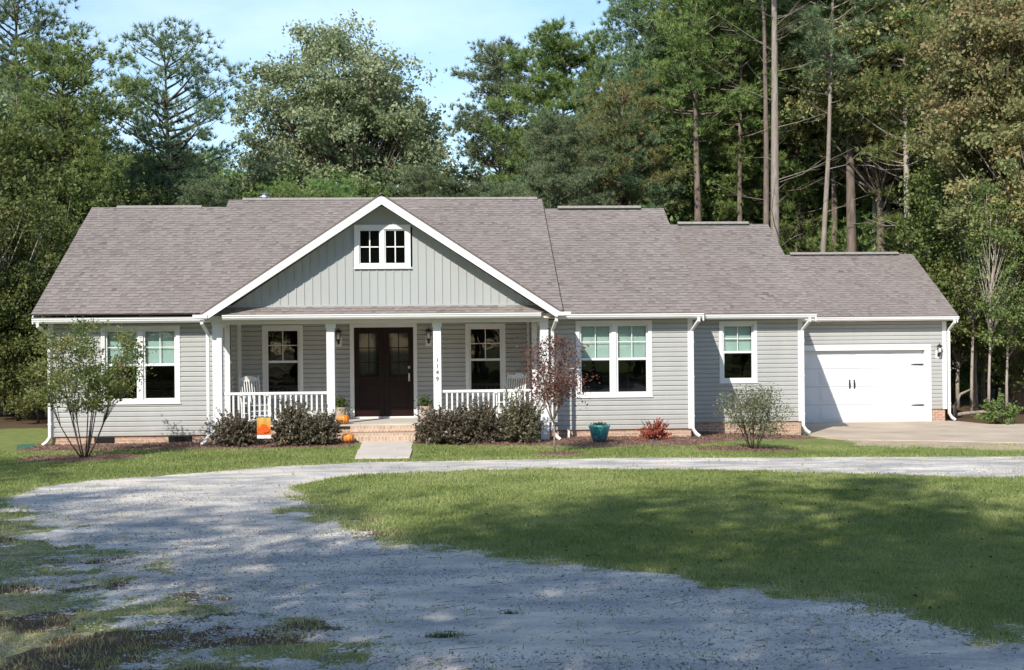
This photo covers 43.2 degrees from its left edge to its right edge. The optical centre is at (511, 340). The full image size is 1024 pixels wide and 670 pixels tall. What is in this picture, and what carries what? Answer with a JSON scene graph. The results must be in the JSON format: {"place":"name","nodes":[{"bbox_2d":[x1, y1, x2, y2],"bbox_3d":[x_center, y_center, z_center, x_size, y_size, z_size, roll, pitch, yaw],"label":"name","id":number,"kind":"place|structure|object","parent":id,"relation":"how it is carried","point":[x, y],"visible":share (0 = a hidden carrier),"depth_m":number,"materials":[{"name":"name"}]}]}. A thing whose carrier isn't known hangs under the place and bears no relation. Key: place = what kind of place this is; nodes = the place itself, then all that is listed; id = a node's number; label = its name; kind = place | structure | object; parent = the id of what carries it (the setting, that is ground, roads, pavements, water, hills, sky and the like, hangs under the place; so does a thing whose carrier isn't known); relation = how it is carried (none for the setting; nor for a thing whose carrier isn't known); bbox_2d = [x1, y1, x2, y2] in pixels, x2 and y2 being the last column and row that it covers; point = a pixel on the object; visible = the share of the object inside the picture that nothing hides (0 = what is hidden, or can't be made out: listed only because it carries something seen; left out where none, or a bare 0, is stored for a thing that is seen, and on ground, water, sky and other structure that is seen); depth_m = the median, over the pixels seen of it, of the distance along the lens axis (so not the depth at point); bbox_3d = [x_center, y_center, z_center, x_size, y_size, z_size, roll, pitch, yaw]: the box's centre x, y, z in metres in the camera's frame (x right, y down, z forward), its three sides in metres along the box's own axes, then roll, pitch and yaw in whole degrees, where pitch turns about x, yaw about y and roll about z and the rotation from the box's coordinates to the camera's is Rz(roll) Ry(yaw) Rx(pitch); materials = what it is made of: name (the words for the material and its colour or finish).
{"place":"outdoors","nodes":[
{"label":"outdoors","id":0,"kind":"place"},
{"bbox_2d":[0,0,671,183],"label":"sky","id":1,"kind":"structure","parent":0,"point":[249,29],"materials":[{"name":"blue"}]},
{"bbox_2d":[0,456,1023,669],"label":"driveway","id":2,"kind":"structure","parent":0,"point":[948,655],"depth_m":12.16,"materials":[{"name":"grey gravel"}]},
{"bbox_2d":[0,448,1023,669],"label":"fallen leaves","id":3,"kind":"object","parent":2,"relation":"on","point":[91,649],"visible":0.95,"depth_m":12.83,"materials":[{"name":"brown plant"}]},
{"bbox_2d":[0,361,1023,669],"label":"lawn","id":4,"kind":"structure","parent":0,"point":[28,429],"depth_m":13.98,"materials":[{"name":"green plant"}]},
{"bbox_2d":[0,305,51,422],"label":"broadleaf tree","id":5,"kind":"object","parent":4,"relation":"on","point":[12,370],"visible":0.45,"depth_m":38.27,"materials":[{"name":"green plant"}]},
{"bbox_2d":[0,231,71,420],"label":"broadleaf tree","id":6,"kind":"object","parent":4,"relation":"on","point":[28,282],"visible":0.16,"depth_m":39.16,"materials":[{"name":"green plant"}]},
{"bbox_2d":[0,173,81,363],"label":"broadleaf tree","id":7,"kind":"object","parent":4,"relation":"on","point":[8,307],"visible":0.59,"depth_m":38.48,"materials":[{"name":"green plant"}]},
{"bbox_2d":[0,103,116,414],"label":"broadleaf tree","id":8,"kind":"object","parent":4,"relation":"on","point":[10,169],"visible":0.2,"depth_m":41.99,"materials":[{"name":"green plant"}]},
{"bbox_2d":[0,175,116,416],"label":"broadleaf tree","id":9,"kind":"object","parent":4,"relation":"on","point":[68,198],"visible":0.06,"depth_m":41.52,"materials":[{"name":"green plant"}]},
{"bbox_2d":[0,0,118,399],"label":"pine tree","id":10,"kind":"object","parent":4,"relation":"on","point":[14,9],"visible":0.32,"depth_m":47.48,"materials":[{"name":"green plant"}]},
{"bbox_2d":[0,28,157,252],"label":"pine tree","id":11,"kind":"object","parent":4,"relation":"on","point":[79,65],"visible":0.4,"depth_m":43.48,"materials":[{"name":"green plant"}]},
{"bbox_2d":[44,172,176,248],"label":"broadleaf tree","id":12,"kind":"object","parent":4,"relation":"on","point":[139,198],"visible":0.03,"depth_m":44.29,"materials":[{"name":"green plant"}]},
{"bbox_2d":[113,149,193,205],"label":"pine tree","id":13,"kind":"object","parent":4,"relation":"on","point":[154,170],"visible":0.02,"depth_m":48.59,"materials":[{"name":"green plant"}]},
{"bbox_2d":[85,16,250,204],"bbox_3d":[-12.741,-4.741,49.188,7.445,14.829,7.205,-1,0,-32],"label":"pine tree","id":14,"kind":"object","parent":4,"relation":"on","point":[166,144],"visible":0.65,"depth_m":48.32,"materials":[{"name":"green plant"}]},
{"bbox_2d":[147,139,226,199],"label":"pine tree","id":15,"kind":"object","parent":4,"relation":"on","point":[182,160],"visible":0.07,"depth_m":53.12,"materials":[{"name":"green plant"}]},
{"bbox_2d":[173,175,237,324],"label":"pine tree","id":16,"kind":"object","parent":4,"relation":"on","point":[204,190],"visible":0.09,"depth_m":45.72,"materials":[{"name":"green plant"}]},
{"bbox_2d":[208,174,272,199],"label":"broadleaf tree","id":17,"kind":"object","parent":4,"relation":"on","point":[233,184],"visible":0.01,"depth_m":54.17,"materials":[{"name":"green plant"}]},
{"bbox_2d":[193,168,326,199],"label":"broadleaf tree","id":18,"kind":"object","parent":4,"relation":"on","point":[284,179],"visible":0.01,"depth_m":52.23,"materials":[{"name":"green plant"}]},
{"bbox_2d":[255,417,270,437],"bbox_3d":[-5.342,2.016,27.784,0.346,0.751,0.024,-1,0,-3],"label":"garden flag","id":19,"kind":"object","parent":4,"relation":"on","point":[263,428],"visible":0.96,"depth_m":27.78,"materials":[{"name":"orange fabric"}]},
{"bbox_2d":[244,179,307,197],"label":"tree","id":20,"kind":"object","parent":4,"relation":"on","point":[274,190],"visible":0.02,"depth_m":47.97,"materials":[{"name":"green plant"}]},
{"bbox_2d":[275,183,330,197],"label":"pine tree","id":21,"kind":"object","parent":4,"relation":"on","point":[299,193],"visible":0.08,"depth_m":44.49,"materials":[{"name":"green plant"}]},
{"bbox_2d":[302,172,373,197],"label":"tree","id":22,"kind":"object","parent":4,"relation":"on","point":[336,191],"visible":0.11,"depth_m":50.13,"materials":[{"name":"green plant"}]},
{"bbox_2d":[219,9,485,197],"bbox_3d":[-6.654,-5.965,56.483,11.664,17.186,13.016,-1,0,29],"label":"broadleaf tree","id":23,"kind":"object","parent":4,"relation":"on","point":[355,113],"visible":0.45,"depth_m":53.61,"materials":[{"name":"green plant"}]},
{"bbox_2d":[335,167,403,196],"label":"broadleaf tree","id":24,"kind":"object","parent":4,"relation":"on","point":[377,191],"visible":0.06,"depth_m":52.51,"materials":[{"name":"green plant"}]},
{"bbox_2d":[355,441,412,458],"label":"walkway","id":25,"kind":"structure","parent":4,"relation":"on","point":[383,449],"depth_m":27.23,"materials":[{"name":"concrete"}]},
{"bbox_2d":[14,431,816,462],"bbox_3d":[-1.696,2.386,29.505,18.785,0.286,6.910,-1,0,-3],"label":"mulch bed","id":26,"kind":"object","parent":4,"relation":"on","point":[439,443],"visible":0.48,"depth_m":28.47,"materials":[{"name":"brown wood"}]},
{"bbox_2d":[12,315,156,457],"bbox_3d":[-8.735,0.953,26.576,2.764,3.023,3.040,-1,0,-3],"label":"tree","id":27,"kind":"object","parent":26,"relation":"on","point":[63,379],"visible":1,"depth_m":26.36,"materials":[{"name":"green plant"}]},
{"bbox_2d":[204,407,264,446],"bbox_3d":[-6.107,1.925,28.560,1.379,0.901,0.920,-1,0,-3],"label":"purple shrub","id":28,"kind":"object","parent":26,"relation":"on","point":[235,431],"visible":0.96,"depth_m":28.40,"materials":[{"name":"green plant"}]},
{"bbox_2d":[269,395,315,445],"bbox_3d":[-4.883,1.768,28.424,1.232,1.149,1.156,-1,0,-3],"label":"purple shrub","id":29,"kind":"object","parent":26,"relation":"on","point":[287,427],"visible":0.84,"depth_m":28.18,"materials":[{"name":"green plant"}]},
{"bbox_2d":[290,405,344,446],"bbox_3d":[-4.255,1.863,28.405,1.194,0.930,1.144,-1,0,-3],"label":"purple shrub","id":30,"kind":"object","parent":26,"relation":"on","point":[324,426],"visible":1,"depth_m":28.15,"materials":[{"name":"green plant"}]},
{"bbox_2d":[412,398,479,444],"bbox_3d":[-1.447,1.782,28.536,1.557,1.040,1.281,-1,0,-3],"label":"purple shrub","id":31,"kind":"object","parent":26,"relation":"on","point":[434,426],"visible":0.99,"depth_m":28.30,"materials":[{"name":"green plant"}]},
{"bbox_2d":[448,394,504,444],"bbox_3d":[-0.769,1.750,28.634,1.279,1.108,1.222,-1,0,24],"label":"purple shrub","id":32,"kind":"object","parent":26,"relation":"on","point":[483,420],"visible":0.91,"depth_m":28.47,"materials":[{"name":"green plant"}]},
{"bbox_2d":[496,385,545,442],"bbox_3d":[0.223,1.647,28.682,1.230,1.328,1.102,-1,0,-17],"label":"shrub","id":33,"kind":"object","parent":26,"relation":"on","point":[523,420],"visible":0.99,"depth_m":28.57,"materials":[{"name":"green plant"}]},
{"bbox_2d":[508,328,599,453],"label":"tree","id":34,"kind":"object","parent":26,"relation":"on","point":[556,385],"visible":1,"depth_m":26.53,"materials":[{"name":"brown plant"}]},
{"bbox_2d":[588,422,609,442],"bbox_3d":[1.960,2.039,28.940,0.496,0.501,0.490,-1,0,-3],"label":"glazed pot","id":35,"kind":"object","parent":26,"relation":"on","point":[599,431],"visible":1,"depth_m":28.78,"materials":[{"name":"teal ceramic"}]},
{"bbox_2d":[634,418,674,439],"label":"red shrub","id":36,"kind":"object","parent":26,"relation":"on","point":[657,431],"visible":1,"depth_m":29.69,"materials":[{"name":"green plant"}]},
{"bbox_2d":[712,382,794,448],"bbox_3d":[5.197,1.636,27.793,1.792,1.491,1.891,-1,0,-3],"label":"garden shrub","id":37,"kind":"object","parent":26,"relation":"on","point":[750,407],"visible":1,"depth_m":27.60,"materials":[{"name":"green plant"}]},
{"bbox_2d":[382,163,458,196],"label":"tree","id":38,"kind":"object","parent":4,"relation":"on","point":[422,184],"visible":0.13,"depth_m":50.31,"materials":[{"name":"green plant"}]},
{"bbox_2d":[442,180,484,196],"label":"tree","id":39,"kind":"object","parent":4,"relation":"on","point":[466,193],"visible":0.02,"depth_m":53.55,"materials":[{"name":"green plant"}]},
{"bbox_2d":[31,192,958,445],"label":"house","id":40,"kind":"structure","parent":4,"relation":"on","point":[380,311],"depth_m":31.50,"materials":[{"name":"grey"}]},
{"bbox_2d":[101,325,180,404],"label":"window","id":41,"kind":"structure","parent":40,"relation":"in","point":[162,388],"depth_m":30.11,"materials":[{"name":"white paint"}]},
{"bbox_2d":[238,376,268,421],"bbox_3d":[-6.070,1.385,30.395,0.590,1.092,0.950,-1,0,-31],"label":"rocking chair","id":42,"kind":"object","parent":40,"relation":"on","point":[246,379],"visible":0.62,"depth_m":30.58,"materials":[{"name":"paint"}]},
{"bbox_2d":[262,325,303,398],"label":"window","id":43,"kind":"structure","parent":40,"relation":"in","point":[282,345],"depth_m":31.37,"materials":[{"name":"black glass"}]},
{"bbox_2d":[354,327,383,416],"bbox_3d":[-3.480,0.768,31.464,0.716,2.166,0.045,-1,0,-3],"label":"front door","id":44,"kind":"structure","parent":40,"relation":"in","point":[368,342],"depth_m":31.45,"materials":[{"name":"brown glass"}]},
{"bbox_2d":[353,225,411,268],"bbox_3d":[-2.949,-2.122,29.503,1.310,1.000,0.555,-1,0,-3],"label":"gable window","id":45,"kind":"structure","parent":40,"relation":"in","point":[375,246],"depth_m":29.27,"materials":[{"name":"white paint"}]},
{"bbox_2d":[384,327,413,415],"bbox_3d":[-2.759,0.762,31.465,0.716,2.166,0.126,-1,0,-3],"label":"front door","id":46,"kind":"structure","parent":40,"relation":"in","point":[398,341],"depth_m":31.50,"materials":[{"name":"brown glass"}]},
{"bbox_2d":[465,323,505,395],"bbox_3d":[-0.647,0.471,31.620,1.010,1.770,0.110,-1,0,-3],"label":"window","id":47,"kind":"structure","parent":40,"relation":"in","point":[485,346],"depth_m":31.65,"materials":[{"name":"black glass"}]},
{"bbox_2d":[495,373,526,415],"bbox_3d":[-0.016,1.327,30.794,0.590,1.092,0.950,-1,0,25],"label":"rocking chair","id":48,"kind":"object","parent":40,"relation":"on","point":[517,375],"visible":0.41,"depth_m":31.05,"materials":[{"name":"paint"}]},
{"bbox_2d":[576,320,652,397],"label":"window","id":49,"kind":"structure","parent":40,"relation":"in","point":[619,352],"depth_m":30.74,"materials":[{"name":"white paint"}]},
{"bbox_2d":[719,321,757,383],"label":"window","id":50,"kind":"structure","parent":40,"relation":"in","point":[737,339],"depth_m":33.08,"materials":[{"name":"white paint"}]},
{"bbox_2d":[804,350,923,422],"bbox_3d":[10.026,1.356,38.034,4.264,2.117,0.112,-1,0,-3],"label":"garage door","id":51,"kind":"structure","parent":40,"relation":"in","point":[891,381],"depth_m":38.06,"materials":[{"name":"white metal"}]},
{"bbox_2d":[438,35,555,196],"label":"pine tree","id":52,"kind":"object","parent":4,"relation":"on","point":[491,61],"visible":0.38,"depth_m":58.80,"materials":[{"name":"green plant"}]},
{"bbox_2d":[478,181,524,196],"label":"broadleaf tree","id":53,"kind":"object","parent":4,"relation":"on","point":[494,192],"visible":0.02,"depth_m":51.69,"materials":[{"name":"green plant"}]},
{"bbox_2d":[507,173,571,206],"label":"pine tree","id":54,"kind":"object","parent":4,"relation":"on","point":[521,189],"visible":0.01,"depth_m":47.95,"materials":[{"name":"green plant"}]},
{"bbox_2d":[463,14,627,192],"bbox_3d":[2.585,-5.609,55.965,8.471,16.271,7.973,-1,0,21],"label":"pine tree","id":55,"kind":"object","parent":4,"relation":"on","point":[556,46],"visible":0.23,"depth_m":55.06,"materials":[{"name":"green plant"}]},
{"bbox_2d":[495,107,617,323],"bbox_3d":[1.792,-2.885,45.725,4.759,10.893,4.528,-1,0,-31],"label":"pine tree","id":56,"kind":"object","parent":4,"relation":"on","point":[552,187],"visible":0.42,"depth_m":45.41,"materials":[{"name":"green plant"}]},
{"bbox_2d":[516,114,597,194],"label":"pine tree","id":57,"kind":"object","parent":4,"relation":"on","point":[531,163],"visible":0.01,"depth_m":52.08,"materials":[{"name":"green plant"}]},
{"bbox_2d":[564,66,692,215],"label":"pine tree","id":58,"kind":"object","parent":4,"relation":"on","point":[655,158],"visible":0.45,"depth_m":48.23,"materials":[{"name":"green plant"}]},
{"bbox_2d":[575,108,687,222],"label":"pine tree","id":59,"kind":"object","parent":4,"relation":"on","point":[625,179],"visible":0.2,"depth_m":48.46,"materials":[{"name":"green plant"}]},
{"bbox_2d":[559,0,725,220],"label":"pine tree","id":60,"kind":"object","parent":4,"relation":"on","point":[648,47],"visible":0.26,"depth_m":52.08,"materials":[{"name":"green plant"}]},
{"bbox_2d":[563,117,743,223],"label":"broadleaf tree","id":61,"kind":"object","parent":4,"relation":"on","point":[689,190],"visible":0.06,"depth_m":50.22,"materials":[{"name":"green plant"}]},
{"bbox_2d":[618,0,785,221],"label":"pine tree","id":62,"kind":"object","parent":4,"relation":"on","point":[695,52],"visible":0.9,"depth_m":49.00,"materials":[{"name":"green plant"}]},
{"bbox_2d":[642,0,783,217],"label":"pine tree","id":63,"kind":"object","parent":4,"relation":"on","point":[670,55],"visible":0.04,"depth_m":54.01,"materials":[{"name":"green plant"}]},
{"bbox_2d":[665,130,761,223],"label":"broadleaf tree","id":64,"kind":"object","parent":4,"relation":"on","point":[729,209],"visible":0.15,"depth_m":50.93,"materials":[{"name":"green plant"}]},
{"bbox_2d":[652,8,798,223],"bbox_3d":[8.309,-5.636,51.903,6.073,16.398,6.086,-1,0,-29],"label":"pine tree","id":65,"kind":"object","parent":4,"relation":"on","point":[730,146],"visible":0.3,"depth_m":50.89,"materials":[{"name":"green plant"}]},
{"bbox_2d":[676,0,807,254],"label":"pine tree","id":66,"kind":"object","parent":4,"relation":"on","point":[741,22],"visible":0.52,"depth_m":49.69,"materials":[{"name":"green plant"}]},
{"bbox_2d":[699,0,830,251],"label":"pine tree","id":67,"kind":"object","parent":4,"relation":"on","point":[816,221],"visible":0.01,"depth_m":56.69,"materials":[{"name":"green plant"}]},
{"bbox_2d":[721,98,820,251],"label":"pine tree","id":68,"kind":"object","parent":4,"relation":"on","point":[759,174],"visible":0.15,"depth_m":52.90,"materials":[{"name":"green plant"}]},
{"bbox_2d":[698,0,844,246],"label":"pine tree","id":69,"kind":"object","parent":4,"relation":"on","point":[775,201],"visible":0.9,"depth_m":45.53,"materials":[{"name":"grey plant"}]},
{"bbox_2d":[708,0,836,224],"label":"pine tree","id":70,"kind":"object","parent":4,"relation":"on","point":[766,193],"visible":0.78,"depth_m":46.65,"materials":[{"name":"brown plant"}]},
{"bbox_2d":[747,2,823,234],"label":"pine tree","id":71,"kind":"object","parent":4,"relation":"on","point":[783,48],"visible":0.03,"depth_m":54.84,"materials":[{"name":"green plant"}]},
{"bbox_2d":[722,0,867,251],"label":"pine tree","id":72,"kind":"object","parent":4,"relation":"on","point":[797,155],"visible":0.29,"depth_m":51.56,"materials":[{"name":"green plant"}]},
{"bbox_2d":[758,170,846,254],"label":"broadleaf tree","id":73,"kind":"object","parent":4,"relation":"on","point":[815,228],"visible":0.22,"depth_m":51.85,"materials":[{"name":"green plant"}]},
{"bbox_2d":[755,0,858,321],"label":"pine tree","id":74,"kind":"object","parent":4,"relation":"on","point":[834,213],"visible":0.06,"depth_m":50.77,"materials":[{"name":"brown plant"}]},
{"bbox_2d":[789,229,849,321],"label":"pine tree","id":75,"kind":"object","parent":4,"relation":"on","point":[816,247],"visible":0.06,"depth_m":49.18,"materials":[{"name":"green plant"}]},
{"bbox_2d":[753,0,901,251],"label":"pine tree","id":76,"kind":"object","parent":4,"relation":"on","point":[842,60],"visible":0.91,"depth_m":46.04,"materials":[{"name":"green plant"}]},
{"bbox_2d":[782,134,885,250],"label":"pine tree","id":77,"kind":"object","parent":4,"relation":"on","point":[816,194],"visible":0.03,"depth_m":54.37,"materials":[{"name":"green plant"}]},
{"bbox_2d":[746,0,955,321],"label":"pine tree","id":78,"kind":"object","parent":4,"relation":"on","point":[851,213],"visible":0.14,"depth_m":48.63,"materials":[{"name":"brown plant"}]},
{"bbox_2d":[796,11,913,321],"bbox_3d":[14.290,-7.071,50.277,5.457,18.947,5.600,-1,0,-45],"label":"pine tree","id":79,"kind":"object","parent":4,"relation":"on","point":[874,204],"visible":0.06,"depth_m":50.00,"materials":[{"name":"green plant"}]},
{"bbox_2d":[811,210,901,321],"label":"pine tree","id":80,"kind":"object","parent":4,"relation":"on","point":[864,236],"visible":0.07,"depth_m":49.79,"materials":[{"name":"green plant"}]},
{"bbox_2d":[761,0,958,321],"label":"broadleaf tree","id":81,"kind":"object","parent":4,"relation":"on","point":[844,121],"visible":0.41,"depth_m":47.66,"materials":[{"name":"green plant"}]},
{"bbox_2d":[812,195,911,321],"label":"pine tree","id":82,"kind":"object","parent":4,"relation":"on","point":[844,213],"visible":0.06,"depth_m":52.12,"materials":[{"name":"green plant"}]},
{"bbox_2d":[808,71,933,250],"bbox_3d":[15.203,-6.847,51.732,6.956,18.742,6.941,-1,0,37],"label":"pine tree","id":83,"kind":"object","parent":4,"relation":"on","point":[870,201],"visible":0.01,"depth_m":51.05,"materials":[{"name":"green plant"}]},
{"bbox_2d":[827,0,956,253],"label":"pine tree","id":84,"kind":"object","parent":4,"relation":"on","point":[892,86],"visible":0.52,"depth_m":46.28,"materials":[{"name":"green plant"}]},
{"bbox_2d":[855,0,980,260],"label":"pine tree","id":85,"kind":"object","parent":4,"relation":"on","point":[892,219],"visible":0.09,"depth_m":48.27,"materials":[{"name":"green plant"}]},
{"bbox_2d":[871,157,1023,407],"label":"broadleaf tree","id":86,"kind":"object","parent":4,"relation":"on","point":[914,237],"visible":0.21,"depth_m":44.33,"materials":[{"name":"green plant"}]},
{"bbox_2d":[903,214,997,407],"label":"broadleaf tree","id":87,"kind":"object","parent":4,"relation":"on","point":[959,350],"visible":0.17,"depth_m":44.75,"materials":[{"name":"green plant"}]},
{"bbox_2d":[898,0,1023,413],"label":"broadleaf tree","id":88,"kind":"object","parent":4,"relation":"on","point":[979,45],"visible":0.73,"depth_m":40.24,"materials":[{"name":"green plant"}]},
{"bbox_2d":[948,389,986,417],"bbox_3d":[14.105,1.949,39.532,1.430,0.944,0.233,-1,0,4],"label":"broken branch","id":89,"kind":"object","parent":4,"relation":"on","point":[954,414],"visible":0.74,"depth_m":39.53,"materials":[{"name":"grey wood"}]},
{"bbox_2d":[917,224,1020,405],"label":"broadleaf tree","id":90,"kind":"object","parent":4,"relation":"on","point":[983,393],"visible":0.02,"depth_m":46.57,"materials":[{"name":"green plant"}]},
{"bbox_2d":[947,351,993,403],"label":"broadleaf tree","id":91,"kind":"object","parent":4,"relation":"on","point":[964,386],"visible":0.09,"depth_m":47.63,"materials":[{"name":"green plant"}]},
{"bbox_2d":[917,73,1023,296],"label":"broadleaf tree","id":92,"kind":"object","parent":4,"relation":"on","point":[957,214],"visible":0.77,"depth_m":39.45,"materials":[{"name":"green plant"}]},
{"bbox_2d":[937,163,1007,415],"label":"broadleaf tree","id":93,"kind":"object","parent":4,"relation":"on","point":[970,302],"visible":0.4,"depth_m":40.73,"materials":[{"name":"green plant"}]},
{"bbox_2d":[938,216,1023,395],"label":"broadleaf tree","id":94,"kind":"object","parent":4,"relation":"on","point":[998,367],"visible":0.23,"depth_m":41.02,"materials":[{"name":"green plant"}]},
{"bbox_2d":[962,346,1009,391],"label":"broadleaf tree","id":95,"kind":"object","parent":4,"relation":"on","point":[979,380],"visible":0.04,"depth_m":50.19,"materials":[{"name":"green plant"}]},
{"bbox_2d":[954,183,1023,404],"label":"broadleaf tree","id":96,"kind":"object","parent":4,"relation":"on","point":[991,301],"visible":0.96,"depth_m":38.72,"materials":[{"name":"green plant"}]},
{"bbox_2d":[972,387,1023,424],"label":"pine bush","id":97,"kind":"object","parent":4,"relation":"on","point":[995,410],"visible":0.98,"depth_m":36.58,"materials":[{"name":"green plant"}]},
{"bbox_2d":[977,197,1023,417],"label":"broadleaf tree","id":98,"kind":"object","parent":4,"relation":"on","point":[1013,344],"visible":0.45,"depth_m":39.27,"materials":[{"name":"green plant"}]},
{"bbox_2d":[801,421,1023,442],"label":"garage apron","id":99,"kind":"object","parent":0,"point":[953,431],"visible":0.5,"depth_m":33.96,"materials":[{"name":"concrete"}]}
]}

